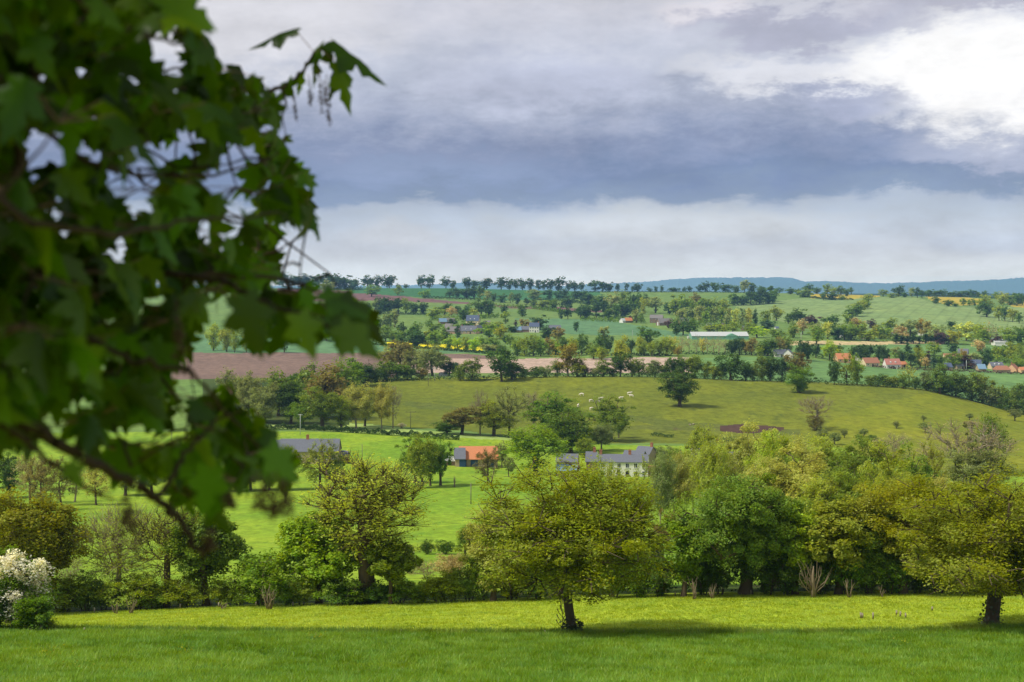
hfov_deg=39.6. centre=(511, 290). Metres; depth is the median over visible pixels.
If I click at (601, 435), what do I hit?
willow tree
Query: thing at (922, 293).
broadleaf tree
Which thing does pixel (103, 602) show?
shrub
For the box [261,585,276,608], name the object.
dead branches
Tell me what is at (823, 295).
broadleaf tree
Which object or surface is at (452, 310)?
broadleaf tree
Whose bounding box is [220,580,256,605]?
shrub
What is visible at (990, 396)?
shrub
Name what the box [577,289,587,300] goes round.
oak tree
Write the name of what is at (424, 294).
oak tree
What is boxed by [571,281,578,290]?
oak tree
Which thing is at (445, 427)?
broadleaf tree
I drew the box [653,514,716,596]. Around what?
broadleaf tree
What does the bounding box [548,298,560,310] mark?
broadleaf tree
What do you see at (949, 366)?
farmhouse
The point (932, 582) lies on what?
shrub
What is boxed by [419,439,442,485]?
oak tree
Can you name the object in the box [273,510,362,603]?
oak tree
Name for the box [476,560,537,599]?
shrub
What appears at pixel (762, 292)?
broadleaf tree
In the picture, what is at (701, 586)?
shrub
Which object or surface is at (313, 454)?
ash tree
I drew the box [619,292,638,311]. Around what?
broadleaf tree
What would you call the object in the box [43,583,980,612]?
scrub ground
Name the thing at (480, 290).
oak tree
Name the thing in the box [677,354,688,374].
oak tree
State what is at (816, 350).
oak tree
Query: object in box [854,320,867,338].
oak tree
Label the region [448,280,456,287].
broadleaf tree
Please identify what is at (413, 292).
hilltop field
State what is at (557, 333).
oak tree
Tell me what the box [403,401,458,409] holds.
rough bank
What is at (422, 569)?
shrub
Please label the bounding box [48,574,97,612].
shrub
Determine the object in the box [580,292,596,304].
broadleaf tree
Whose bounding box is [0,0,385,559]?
sycamore tree
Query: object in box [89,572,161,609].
shrub
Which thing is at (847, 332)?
oak tree
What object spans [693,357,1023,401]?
wheat field
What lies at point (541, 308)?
hedge
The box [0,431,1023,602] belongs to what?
valley pasture
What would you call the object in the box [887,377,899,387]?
shrub
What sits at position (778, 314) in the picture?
oak tree
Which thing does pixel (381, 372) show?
broadleaf tree
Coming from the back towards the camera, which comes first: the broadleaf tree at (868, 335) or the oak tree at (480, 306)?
the oak tree at (480, 306)
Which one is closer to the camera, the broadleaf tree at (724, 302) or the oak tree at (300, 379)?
the oak tree at (300, 379)
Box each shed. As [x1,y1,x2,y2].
[340,450,349,462]
[438,318,446,323]
[438,372,447,375]
[445,457,454,465]
[555,464,579,475]
[689,332,748,339]
[975,364,986,370]
[991,340,1007,345]
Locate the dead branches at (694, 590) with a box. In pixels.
[683,575,696,598]
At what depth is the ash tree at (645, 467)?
252.20 m
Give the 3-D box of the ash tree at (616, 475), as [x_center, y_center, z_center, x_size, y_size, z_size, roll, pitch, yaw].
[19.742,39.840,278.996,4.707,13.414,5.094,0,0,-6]
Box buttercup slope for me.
[928,297,978,305]
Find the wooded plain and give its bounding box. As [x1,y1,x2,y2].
[841,294,1023,297]
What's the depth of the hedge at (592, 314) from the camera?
1982.12 m
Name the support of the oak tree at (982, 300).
on the wheat hill at (885, 309)
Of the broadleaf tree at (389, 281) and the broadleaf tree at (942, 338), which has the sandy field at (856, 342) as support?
the broadleaf tree at (942, 338)
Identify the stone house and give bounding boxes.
[636,442,657,464]
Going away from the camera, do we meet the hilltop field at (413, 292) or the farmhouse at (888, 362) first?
the farmhouse at (888, 362)
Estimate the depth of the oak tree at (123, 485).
373.96 m
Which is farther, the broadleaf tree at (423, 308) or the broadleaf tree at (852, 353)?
the broadleaf tree at (423, 308)
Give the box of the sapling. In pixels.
[556,605,565,625]
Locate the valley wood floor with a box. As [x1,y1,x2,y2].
[203,378,367,426]
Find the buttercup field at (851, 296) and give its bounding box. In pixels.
[811,294,879,299]
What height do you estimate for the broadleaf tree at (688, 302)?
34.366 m
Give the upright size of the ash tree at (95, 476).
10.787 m
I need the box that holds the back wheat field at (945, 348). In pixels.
[789,344,1012,355]
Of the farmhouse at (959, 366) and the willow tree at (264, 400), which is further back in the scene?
the farmhouse at (959, 366)
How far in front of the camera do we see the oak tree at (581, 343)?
1163.72 m
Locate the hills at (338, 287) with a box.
[157,284,419,287]
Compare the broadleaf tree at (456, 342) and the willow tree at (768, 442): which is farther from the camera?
the broadleaf tree at (456, 342)
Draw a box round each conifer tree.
[443,358,455,375]
[454,324,461,337]
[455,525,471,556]
[751,307,758,323]
[890,334,901,343]
[898,334,906,343]
[904,342,912,355]
[905,350,917,367]
[909,334,919,343]
[917,335,923,343]
[922,334,929,342]
[924,351,931,367]
[927,335,936,342]
[929,354,938,368]
[936,356,944,366]
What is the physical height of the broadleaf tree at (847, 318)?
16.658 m
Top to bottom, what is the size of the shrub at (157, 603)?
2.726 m
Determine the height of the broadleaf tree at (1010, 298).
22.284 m
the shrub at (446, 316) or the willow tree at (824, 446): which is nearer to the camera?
the willow tree at (824, 446)
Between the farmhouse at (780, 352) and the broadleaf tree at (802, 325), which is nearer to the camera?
the farmhouse at (780, 352)
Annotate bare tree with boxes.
[63,469,86,501]
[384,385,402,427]
[469,389,489,434]
[522,390,544,429]
[677,336,685,353]
[685,336,692,351]
[693,334,702,351]
[702,338,711,353]
[709,337,716,352]
[713,335,723,352]
[797,394,835,429]
[857,431,918,468]
[909,415,1023,493]
[960,355,975,368]
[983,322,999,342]
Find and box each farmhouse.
[279,434,341,463]
[460,324,477,333]
[466,314,479,324]
[529,321,539,332]
[585,448,598,470]
[597,449,648,476]
[650,315,663,322]
[772,349,785,356]
[783,349,793,357]
[833,353,850,362]
[860,357,879,366]
[882,357,901,368]
[900,361,906,366]
[941,363,952,369]
[953,361,964,368]
[969,358,981,368]
[987,362,1003,368]
[1008,362,1017,371]
[1017,367,1023,372]
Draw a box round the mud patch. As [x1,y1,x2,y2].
[720,424,783,432]
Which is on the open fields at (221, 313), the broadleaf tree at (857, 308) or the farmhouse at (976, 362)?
the farmhouse at (976, 362)
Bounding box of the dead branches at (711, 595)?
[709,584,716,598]
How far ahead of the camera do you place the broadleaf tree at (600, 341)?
1120.81 m
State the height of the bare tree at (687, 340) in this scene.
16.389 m
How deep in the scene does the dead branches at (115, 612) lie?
137.12 m
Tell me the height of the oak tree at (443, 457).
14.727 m
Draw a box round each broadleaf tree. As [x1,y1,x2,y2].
[0,485,95,591]
[229,332,238,352]
[272,380,308,423]
[288,273,316,287]
[316,273,345,286]
[331,275,361,288]
[332,356,367,389]
[346,279,361,289]
[350,359,383,385]
[359,384,375,425]
[361,536,423,604]
[372,299,379,310]
[373,367,389,381]
[374,296,387,313]
[381,274,397,287]
[382,297,398,312]
[384,339,415,368]
[388,328,401,341]
[391,297,405,313]
[393,285,403,293]
[394,331,404,343]
[395,321,406,336]
[399,368,418,378]
[401,297,412,311]
[403,328,429,345]
[405,432,439,483]
[407,300,421,313]
[418,302,428,313]
[422,330,430,346]
[425,306,444,318]
[425,323,442,331]
[429,420,459,433]
[441,406,484,434]
[445,307,457,314]
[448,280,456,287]
[448,318,457,324]
[450,337,462,350]
[457,309,468,319]
[459,288,473,297]
[462,277,471,288]
[465,453,682,631]
[467,286,477,298]
[470,280,479,287]
[478,278,493,288]
[478,344,497,351]
[480,290,491,299]
[483,300,495,314]
[486,335,500,345]
[490,293,495,300]
[493,442,507,467]
[496,293,507,302]
[496,343,507,352]
[500,304,507,312]
[500,311,509,323]
[503,457,516,476]
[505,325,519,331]
[505,362,525,378]
[506,292,512,302]
[511,279,518,289]
[517,304,527,316]
[517,390,588,431]
[519,319,528,325]
[524,289,543,298]
[529,299,537,305]
[529,315,548,329]
[534,279,541,289]
[535,337,549,356]
[536,298,549,306]
[538,406,603,452]
[540,279,547,289]
[540,325,555,339]
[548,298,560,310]
[549,342,581,376]
[556,336,568,351]
[573,321,578,331]
[574,437,595,455]
[578,282,584,290]
[578,362,590,376]
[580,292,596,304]
[584,341,594,354]
[587,280,600,290]
[591,301,601,316]
[592,332,604,350]
[594,347,610,359]
[594,360,615,375]
[595,294,609,302]
[597,326,609,337]
[599,282,607,291]
[600,300,611,312]
[604,282,613,290]
[604,306,615,320]
[610,303,621,315]
[616,409,624,437]
[618,301,631,315]
[619,289,628,305]
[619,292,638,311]
[626,339,636,354]
[628,299,639,314]
[632,293,641,311]
[634,283,643,291]
[637,312,644,321]
[643,508,678,564]
[645,359,663,376]
[647,296,664,312]
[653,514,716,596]
[654,366,700,406]
[658,363,669,375]
[662,357,683,375]
[663,302,671,313]
[667,294,685,314]
[672,346,682,355]
[673,307,686,319]
[677,294,697,314]
[683,307,697,320]
[689,292,700,305]
[693,305,705,321]
[694,286,704,291]
[695,298,714,310]
[699,338,706,351]
[701,306,713,322]
[708,307,719,323]
[709,282,722,290]
[709,324,736,331]
[715,366,727,379]
[716,307,726,323]
[718,297,730,308]
[720,283,732,291]
[723,307,732,325]
[724,338,737,352]
[727,293,742,304]
[729,285,740,291]
[731,307,740,326]
[737,295,750,304]
[738,307,746,325]
[738,361,752,379]
[739,279,750,290]
[740,339,750,354]
[742,338,758,354]
[744,308,753,323]
[744,322,755,333]
[745,291,759,304]
[748,283,756,291]
[751,288,770,303]
[756,319,775,328]
[757,336,778,355]
[759,310,770,321]
[764,290,778,303]
[764,329,790,338]
[765,285,774,290]
[783,313,793,323]
[783,362,817,392]
[785,287,795,293]
[787,324,800,337]
[794,288,813,296]
[794,339,809,359]
[796,318,807,334]
[796,499,878,594]
[803,315,822,325]
[804,340,815,359]
[806,324,821,333]
[812,287,821,293]
[815,429,830,436]
[819,292,827,299]
[820,322,837,338]
[826,292,839,299]
[826,354,840,384]
[827,433,841,443]
[828,324,846,339]
[836,343,843,352]
[837,478,953,593]
[838,321,865,339]
[839,429,847,437]
[841,312,850,323]
[843,309,855,318]
[846,303,865,316]
[846,346,855,356]
[849,317,864,324]
[851,300,870,310]
[851,344,865,358]
[854,434,867,441]
[858,428,868,434]
[859,293,875,301]
[859,330,879,340]
[860,299,870,308]
[862,344,874,357]
[865,435,878,440]
[867,318,876,327]
[872,344,882,359]
[877,289,888,296]
[878,325,892,338]
[879,345,890,359]
[884,439,939,487]
[889,346,900,355]
[891,325,908,337]
[891,460,1023,625]
[892,421,901,427]
[895,349,908,360]
[899,319,920,336]
[900,291,908,296]
[909,287,914,295]
[911,287,922,297]
[918,290,926,296]
[918,357,931,368]
[918,422,931,432]
[919,320,933,336]
[927,324,944,336]
[930,296,940,303]
[930,378,956,392]
[931,289,941,296]
[934,330,949,343]
[940,299,953,305]
[944,351,962,367]
[946,291,957,296]
[946,320,956,328]
[947,343,959,352]
[947,370,967,395]
[953,321,974,340]
[955,291,965,296]
[959,371,984,400]
[964,421,978,427]
[965,289,980,296]
[965,413,973,419]
[968,322,988,340]
[968,350,983,360]
[970,339,985,351]
[976,373,997,402]
[978,346,994,367]
[991,304,1003,320]
[991,333,1003,341]
[991,347,1002,361]
[1005,293,1014,304]
[1006,307,1019,321]
[1006,408,1021,420]
[1008,383,1022,411]
[1010,292,1023,305]
[1011,354,1023,366]
[1011,381,1023,413]
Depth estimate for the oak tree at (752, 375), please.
858.50 m
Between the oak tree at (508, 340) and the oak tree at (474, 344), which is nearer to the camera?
the oak tree at (474, 344)
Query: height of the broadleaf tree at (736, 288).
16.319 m
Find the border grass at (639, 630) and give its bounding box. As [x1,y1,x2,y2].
[0,621,1023,635]
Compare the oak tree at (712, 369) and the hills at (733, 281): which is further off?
the hills at (733, 281)
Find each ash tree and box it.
[8,454,46,502]
[22,453,63,509]
[46,456,84,504]
[67,499,157,609]
[81,467,110,504]
[111,498,202,607]
[276,442,438,604]
[298,435,344,488]
[471,447,502,484]
[491,384,534,436]
[588,453,620,493]
[603,460,623,505]
[628,454,657,537]
[667,335,679,353]
[837,351,855,384]
[896,364,918,380]
[906,438,952,490]
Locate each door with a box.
[459,460,465,466]
[471,460,477,466]
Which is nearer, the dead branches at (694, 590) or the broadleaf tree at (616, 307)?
the dead branches at (694, 590)
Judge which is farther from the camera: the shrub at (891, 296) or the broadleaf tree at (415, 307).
the shrub at (891, 296)
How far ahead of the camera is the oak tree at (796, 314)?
1791.70 m
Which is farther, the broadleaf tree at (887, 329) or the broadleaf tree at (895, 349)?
the broadleaf tree at (887, 329)
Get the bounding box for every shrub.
[0,544,64,627]
[0,579,14,627]
[11,590,57,630]
[42,617,58,629]
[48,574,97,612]
[55,557,89,579]
[57,567,108,610]
[76,583,126,609]
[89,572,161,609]
[123,581,187,608]
[152,572,208,607]
[201,576,245,605]
[212,547,306,605]
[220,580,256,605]
[237,554,260,567]
[272,579,304,604]
[277,578,320,604]
[312,577,363,604]
[329,586,381,604]
[360,577,388,603]
[381,578,422,602]
[393,581,446,602]
[396,423,406,427]
[409,559,442,578]
[417,574,463,601]
[420,539,435,553]
[427,552,467,579]
[434,566,465,600]
[435,539,454,554]
[440,313,450,317]
[443,565,485,600]
[452,365,466,379]
[460,552,502,600]
[469,308,478,314]
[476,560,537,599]
[517,369,532,376]
[519,566,558,598]
[526,366,545,376]
[538,365,552,375]
[586,367,599,376]
[598,558,635,597]
[607,369,618,376]
[613,554,666,596]
[634,554,682,596]
[654,445,673,461]
[665,448,688,460]
[667,287,680,290]
[686,554,723,594]
[698,555,744,594]
[736,546,798,594]
[764,555,815,594]
[800,550,850,593]
[805,415,826,430]
[817,548,872,593]
[845,555,902,593]
[863,375,879,384]
[864,553,919,593]
[870,373,886,385]
[880,375,891,386]
[885,292,898,297]
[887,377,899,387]
[894,374,910,388]
[895,552,938,593]
[908,377,922,388]
[913,556,959,593]
[965,412,1015,472]
[978,387,1001,405]
[990,385,1010,408]
[996,391,1014,411]
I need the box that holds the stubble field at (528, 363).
[398,357,690,373]
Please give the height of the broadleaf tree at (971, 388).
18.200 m
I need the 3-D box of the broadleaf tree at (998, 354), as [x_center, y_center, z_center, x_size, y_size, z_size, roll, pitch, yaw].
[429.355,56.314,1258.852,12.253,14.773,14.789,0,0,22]
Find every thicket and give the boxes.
[470,536,758,597]
[756,554,931,589]
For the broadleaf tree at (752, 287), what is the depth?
2899.21 m
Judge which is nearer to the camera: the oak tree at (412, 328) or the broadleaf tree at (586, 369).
the broadleaf tree at (586, 369)
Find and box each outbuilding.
[555,454,578,463]
[623,450,645,453]
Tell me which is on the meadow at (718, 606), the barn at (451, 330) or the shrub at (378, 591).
the shrub at (378, 591)
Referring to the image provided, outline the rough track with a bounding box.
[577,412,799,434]
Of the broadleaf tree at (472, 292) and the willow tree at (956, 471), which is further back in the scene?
the broadleaf tree at (472, 292)
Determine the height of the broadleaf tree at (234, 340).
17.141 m
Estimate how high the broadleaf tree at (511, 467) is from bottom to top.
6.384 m
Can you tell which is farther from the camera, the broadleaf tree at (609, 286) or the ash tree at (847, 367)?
the broadleaf tree at (609, 286)
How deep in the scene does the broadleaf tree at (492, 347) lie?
1187.88 m
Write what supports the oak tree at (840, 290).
on the buttercup field at (851, 296)
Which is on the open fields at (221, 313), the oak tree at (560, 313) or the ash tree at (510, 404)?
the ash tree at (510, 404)
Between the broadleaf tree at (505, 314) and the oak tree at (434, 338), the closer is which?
the oak tree at (434, 338)
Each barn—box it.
[445,326,459,333]
[454,448,465,466]
[459,446,498,467]
[520,326,528,331]
[548,325,560,330]
[619,318,625,322]
[625,318,632,322]
[656,318,672,325]
[992,366,1010,372]
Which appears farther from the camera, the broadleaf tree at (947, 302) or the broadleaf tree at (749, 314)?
the broadleaf tree at (947, 302)
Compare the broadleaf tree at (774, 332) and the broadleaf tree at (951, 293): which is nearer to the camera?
the broadleaf tree at (774, 332)
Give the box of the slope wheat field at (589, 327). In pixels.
[515,318,688,336]
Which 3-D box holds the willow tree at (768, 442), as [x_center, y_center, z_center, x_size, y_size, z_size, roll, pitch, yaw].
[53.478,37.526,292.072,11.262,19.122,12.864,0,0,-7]
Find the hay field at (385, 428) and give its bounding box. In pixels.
[269,423,510,440]
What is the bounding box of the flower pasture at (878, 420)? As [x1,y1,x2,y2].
[821,392,1023,476]
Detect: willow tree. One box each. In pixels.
[215,367,248,407]
[234,370,261,416]
[245,377,281,423]
[341,380,378,428]
[368,380,396,427]
[378,345,398,366]
[400,346,424,374]
[415,343,452,375]
[455,509,526,601]
[587,421,618,450]
[646,446,680,524]
[668,446,692,511]
[679,446,704,513]
[683,423,723,461]
[689,435,736,496]
[712,450,744,491]
[714,424,762,484]
[729,419,782,464]
[741,452,796,530]
[742,428,800,486]
[766,440,834,510]
[784,432,823,476]
[794,467,857,514]
[795,428,842,480]
[814,441,845,482]
[818,454,866,491]
[820,466,881,504]
[828,435,893,484]
[857,438,911,489]
[861,476,899,514]
[885,466,930,514]
[924,470,955,493]
[933,441,1021,502]
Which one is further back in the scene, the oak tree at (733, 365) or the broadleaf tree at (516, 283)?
the broadleaf tree at (516, 283)
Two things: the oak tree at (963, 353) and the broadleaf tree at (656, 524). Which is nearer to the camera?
the broadleaf tree at (656, 524)
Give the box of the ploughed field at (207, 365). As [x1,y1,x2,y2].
[172,352,495,379]
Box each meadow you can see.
[4,590,1023,630]
[603,292,763,304]
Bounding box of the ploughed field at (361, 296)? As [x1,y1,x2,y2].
[277,288,601,311]
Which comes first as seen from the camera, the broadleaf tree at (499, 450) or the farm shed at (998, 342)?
the broadleaf tree at (499, 450)
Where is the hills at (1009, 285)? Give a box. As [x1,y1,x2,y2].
[735,277,1023,293]
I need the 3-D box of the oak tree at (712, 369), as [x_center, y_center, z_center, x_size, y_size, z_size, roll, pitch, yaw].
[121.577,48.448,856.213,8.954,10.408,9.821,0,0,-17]
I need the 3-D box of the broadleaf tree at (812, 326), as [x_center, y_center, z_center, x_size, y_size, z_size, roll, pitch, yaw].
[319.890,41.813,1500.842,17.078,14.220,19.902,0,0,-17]
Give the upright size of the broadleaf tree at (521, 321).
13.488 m
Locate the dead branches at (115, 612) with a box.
[111,603,119,613]
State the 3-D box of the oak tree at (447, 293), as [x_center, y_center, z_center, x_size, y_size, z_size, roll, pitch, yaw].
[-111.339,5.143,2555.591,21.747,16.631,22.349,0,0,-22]
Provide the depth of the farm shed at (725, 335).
1409.80 m
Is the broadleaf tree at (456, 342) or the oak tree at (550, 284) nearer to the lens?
the broadleaf tree at (456, 342)
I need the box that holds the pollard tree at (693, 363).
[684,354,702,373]
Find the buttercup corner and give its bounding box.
[1005,301,1023,307]
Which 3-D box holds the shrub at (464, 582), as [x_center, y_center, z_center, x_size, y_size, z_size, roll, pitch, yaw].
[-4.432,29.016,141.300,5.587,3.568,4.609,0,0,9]
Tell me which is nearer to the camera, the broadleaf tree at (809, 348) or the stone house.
the stone house
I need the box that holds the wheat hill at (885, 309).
[733,297,1023,332]
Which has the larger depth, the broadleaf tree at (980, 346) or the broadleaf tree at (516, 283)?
the broadleaf tree at (516, 283)
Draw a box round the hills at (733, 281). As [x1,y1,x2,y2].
[361,277,811,291]
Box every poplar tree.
[382,314,387,325]
[386,311,395,327]
[391,309,399,326]
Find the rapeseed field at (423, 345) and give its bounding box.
[387,342,481,350]
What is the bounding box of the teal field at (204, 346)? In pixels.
[191,334,488,353]
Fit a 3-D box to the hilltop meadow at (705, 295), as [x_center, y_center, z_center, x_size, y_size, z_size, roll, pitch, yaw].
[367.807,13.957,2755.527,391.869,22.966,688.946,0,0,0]
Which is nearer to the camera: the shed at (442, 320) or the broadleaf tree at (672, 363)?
the broadleaf tree at (672, 363)
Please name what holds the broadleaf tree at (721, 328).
on the open fields at (221, 313)
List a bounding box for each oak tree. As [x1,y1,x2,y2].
[0,451,22,496]
[119,476,139,495]
[135,476,165,489]
[156,511,252,605]
[204,322,220,350]
[216,329,232,351]
[263,366,299,415]
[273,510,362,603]
[277,272,302,286]
[283,445,309,475]
[284,398,312,423]
[285,367,309,397]
[294,360,332,402]
[295,385,349,426]
[302,360,356,417]
[305,277,325,286]
[319,279,335,290]
[323,451,348,488]
[329,395,357,426]
[330,359,358,390]
[361,275,374,286]
[363,284,381,296]
[370,275,384,286]
[373,359,393,380]
[380,324,393,341]
[387,362,415,379]
[394,431,430,482]
[404,321,423,340]
[415,368,427,378]
[416,274,425,287]
[417,289,430,297]
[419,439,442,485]
[423,274,434,287]
[425,329,444,345]
[427,435,454,485]
[437,302,452,314]
[438,327,451,343]
[439,276,449,287]
[441,334,454,347]
[444,289,453,296]
[450,287,462,296]
[455,356,483,380]
[460,336,470,350]
[464,303,472,313]
[467,336,481,351]
[469,297,487,313]
[472,322,503,337]
[472,398,516,435]
[474,285,484,297]
[479,335,487,349]
[485,348,518,381]
[491,324,508,339]
[494,277,507,288]
[501,423,569,474]
[504,277,513,289]
[505,333,515,346]
[510,335,521,355]
[512,293,522,303]
[515,335,531,355]
[516,278,526,289]
[525,278,534,289]
[525,333,540,355]
[542,289,553,299]
[544,338,559,353]
[546,278,553,288]
[549,360,564,375]
[550,326,565,341]
[550,339,559,354]
[552,277,566,289]
[553,290,562,298]
[557,308,564,317]
[558,288,569,298]
[559,295,574,307]
[564,307,571,317]
[565,357,588,376]
[566,280,573,290]
[566,336,578,355]
[568,291,580,299]
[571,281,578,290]
[574,303,586,316]
[575,333,588,354]
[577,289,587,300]
[577,305,592,318]
[581,304,593,317]
[585,343,601,358]
[591,394,635,439]
[601,334,613,355]
[603,291,621,306]
[609,351,632,376]
[612,333,630,360]
[627,358,639,376]
[631,309,642,322]
[632,357,645,375]
[635,335,647,353]
[636,326,661,342]
[639,297,650,313]
[639,343,647,355]
[645,341,657,355]
[654,339,664,355]
[659,335,679,355]
[662,472,814,594]
[664,320,671,327]
[669,318,681,334]
[675,317,689,334]
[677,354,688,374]
[680,318,698,332]
[683,516,730,580]
[698,281,709,290]
[698,360,711,378]
[702,325,715,331]
[707,296,721,310]
[707,363,718,378]
[713,353,746,380]
[727,321,741,331]
[733,336,744,354]
[748,326,769,337]
[750,364,758,379]
[752,353,770,380]
[755,345,764,355]
[762,350,780,380]
[764,505,825,594]
[769,305,785,320]
[774,336,787,348]
[774,357,789,381]
[783,334,796,349]
[783,351,811,374]
[791,307,807,320]
[802,283,815,291]
[807,325,826,342]
[809,342,821,357]
[819,314,840,324]
[821,339,842,359]
[822,283,831,293]
[828,286,837,293]
[835,285,845,295]
[838,325,851,339]
[838,507,904,593]
[849,355,865,384]
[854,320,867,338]
[872,325,879,337]
[877,327,886,338]
[882,317,898,329]
[890,285,905,296]
[914,347,926,367]
[915,318,926,335]
[919,368,934,390]
[925,342,941,353]
[925,363,953,393]
[927,489,985,593]
[939,289,947,294]
[945,330,963,343]
[959,298,966,305]
[960,348,967,358]
[973,329,991,341]
[975,294,994,307]
[975,301,995,316]
[995,291,1008,304]
[996,342,1012,361]
[997,328,1020,344]
[1000,303,1009,320]
[1004,342,1019,360]
[1011,326,1023,344]
[1013,312,1023,322]
[1013,343,1023,360]
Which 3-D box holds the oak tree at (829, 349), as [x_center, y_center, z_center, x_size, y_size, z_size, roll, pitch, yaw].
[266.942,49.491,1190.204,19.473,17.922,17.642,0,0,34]
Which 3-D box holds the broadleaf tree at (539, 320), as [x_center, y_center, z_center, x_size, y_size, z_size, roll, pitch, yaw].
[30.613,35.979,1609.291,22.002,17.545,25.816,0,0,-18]
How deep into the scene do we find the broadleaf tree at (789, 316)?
1786.31 m
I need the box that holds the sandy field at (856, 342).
[790,340,940,344]
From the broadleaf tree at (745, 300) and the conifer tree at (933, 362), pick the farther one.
the broadleaf tree at (745, 300)
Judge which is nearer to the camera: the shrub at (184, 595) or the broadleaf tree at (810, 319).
the shrub at (184, 595)
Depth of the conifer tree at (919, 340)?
1453.37 m
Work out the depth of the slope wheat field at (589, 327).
1665.21 m
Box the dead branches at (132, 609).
[126,599,137,613]
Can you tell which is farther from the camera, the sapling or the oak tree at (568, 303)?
the oak tree at (568, 303)
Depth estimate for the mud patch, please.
663.44 m
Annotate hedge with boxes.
[265,422,459,439]
[370,371,831,383]
[375,342,559,355]
[380,311,426,314]
[413,544,463,551]
[426,295,479,299]
[430,313,498,320]
[438,323,508,329]
[470,303,564,311]
[533,297,594,304]
[544,307,639,321]
[577,351,671,355]
[580,316,645,322]
[587,290,777,293]
[650,432,673,437]
[672,350,770,355]
[673,318,756,329]
[731,298,771,305]
[789,319,850,326]
[801,295,853,299]
[832,378,1023,414]
[839,330,896,340]
[859,364,1022,373]
[874,322,1023,332]
[874,351,1023,363]
[925,294,997,298]
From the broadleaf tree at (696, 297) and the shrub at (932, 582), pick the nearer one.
the shrub at (932, 582)
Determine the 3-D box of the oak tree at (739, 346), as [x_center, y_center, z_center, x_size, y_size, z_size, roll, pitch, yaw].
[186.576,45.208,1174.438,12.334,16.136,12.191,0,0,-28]
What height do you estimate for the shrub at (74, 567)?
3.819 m
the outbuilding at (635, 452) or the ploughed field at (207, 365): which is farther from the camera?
the ploughed field at (207, 365)
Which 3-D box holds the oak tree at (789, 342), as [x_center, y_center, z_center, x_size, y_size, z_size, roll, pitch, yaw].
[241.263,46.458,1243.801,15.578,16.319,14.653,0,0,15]
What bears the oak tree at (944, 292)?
on the buttercup slope
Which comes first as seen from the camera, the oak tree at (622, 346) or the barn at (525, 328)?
the oak tree at (622, 346)
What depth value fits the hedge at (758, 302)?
2415.90 m
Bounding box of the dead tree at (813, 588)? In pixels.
[797,561,831,597]
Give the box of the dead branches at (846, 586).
[843,579,855,596]
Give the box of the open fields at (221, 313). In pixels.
[23,288,1023,445]
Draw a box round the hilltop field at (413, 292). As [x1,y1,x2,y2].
[352,288,602,300]
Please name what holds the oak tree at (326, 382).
on the valley wood floor
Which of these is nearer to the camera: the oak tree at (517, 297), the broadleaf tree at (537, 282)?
the oak tree at (517, 297)
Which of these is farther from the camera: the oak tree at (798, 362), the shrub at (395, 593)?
the oak tree at (798, 362)
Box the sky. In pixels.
[25,0,1023,285]
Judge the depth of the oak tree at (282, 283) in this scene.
2822.84 m
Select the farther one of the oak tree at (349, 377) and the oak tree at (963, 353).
the oak tree at (963, 353)
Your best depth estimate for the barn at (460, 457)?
478.27 m
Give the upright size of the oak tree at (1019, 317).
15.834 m
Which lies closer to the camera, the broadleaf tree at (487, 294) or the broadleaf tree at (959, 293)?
the broadleaf tree at (487, 294)
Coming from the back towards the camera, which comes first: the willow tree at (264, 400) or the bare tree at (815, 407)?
the bare tree at (815, 407)
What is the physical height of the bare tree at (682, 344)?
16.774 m
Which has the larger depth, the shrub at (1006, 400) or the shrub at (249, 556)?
the shrub at (1006, 400)
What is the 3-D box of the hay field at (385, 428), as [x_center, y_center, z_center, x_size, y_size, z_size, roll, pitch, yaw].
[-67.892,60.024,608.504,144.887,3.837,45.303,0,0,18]
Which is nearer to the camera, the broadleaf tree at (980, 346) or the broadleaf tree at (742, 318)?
the broadleaf tree at (980, 346)
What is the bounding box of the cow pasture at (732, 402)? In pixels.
[349,376,1022,446]
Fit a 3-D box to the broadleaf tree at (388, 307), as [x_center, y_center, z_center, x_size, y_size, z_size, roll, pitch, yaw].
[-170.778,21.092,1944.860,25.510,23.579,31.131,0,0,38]
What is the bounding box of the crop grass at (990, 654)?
[0,624,1023,681]
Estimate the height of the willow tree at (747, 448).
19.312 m
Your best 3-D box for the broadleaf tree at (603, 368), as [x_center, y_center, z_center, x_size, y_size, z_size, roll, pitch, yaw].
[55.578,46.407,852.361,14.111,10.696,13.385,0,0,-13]
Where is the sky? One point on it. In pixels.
(608, 141)
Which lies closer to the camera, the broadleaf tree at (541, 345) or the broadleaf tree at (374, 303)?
the broadleaf tree at (541, 345)
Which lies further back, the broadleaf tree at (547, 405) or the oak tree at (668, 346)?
the oak tree at (668, 346)
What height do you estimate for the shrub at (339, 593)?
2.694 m
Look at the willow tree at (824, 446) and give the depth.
310.96 m

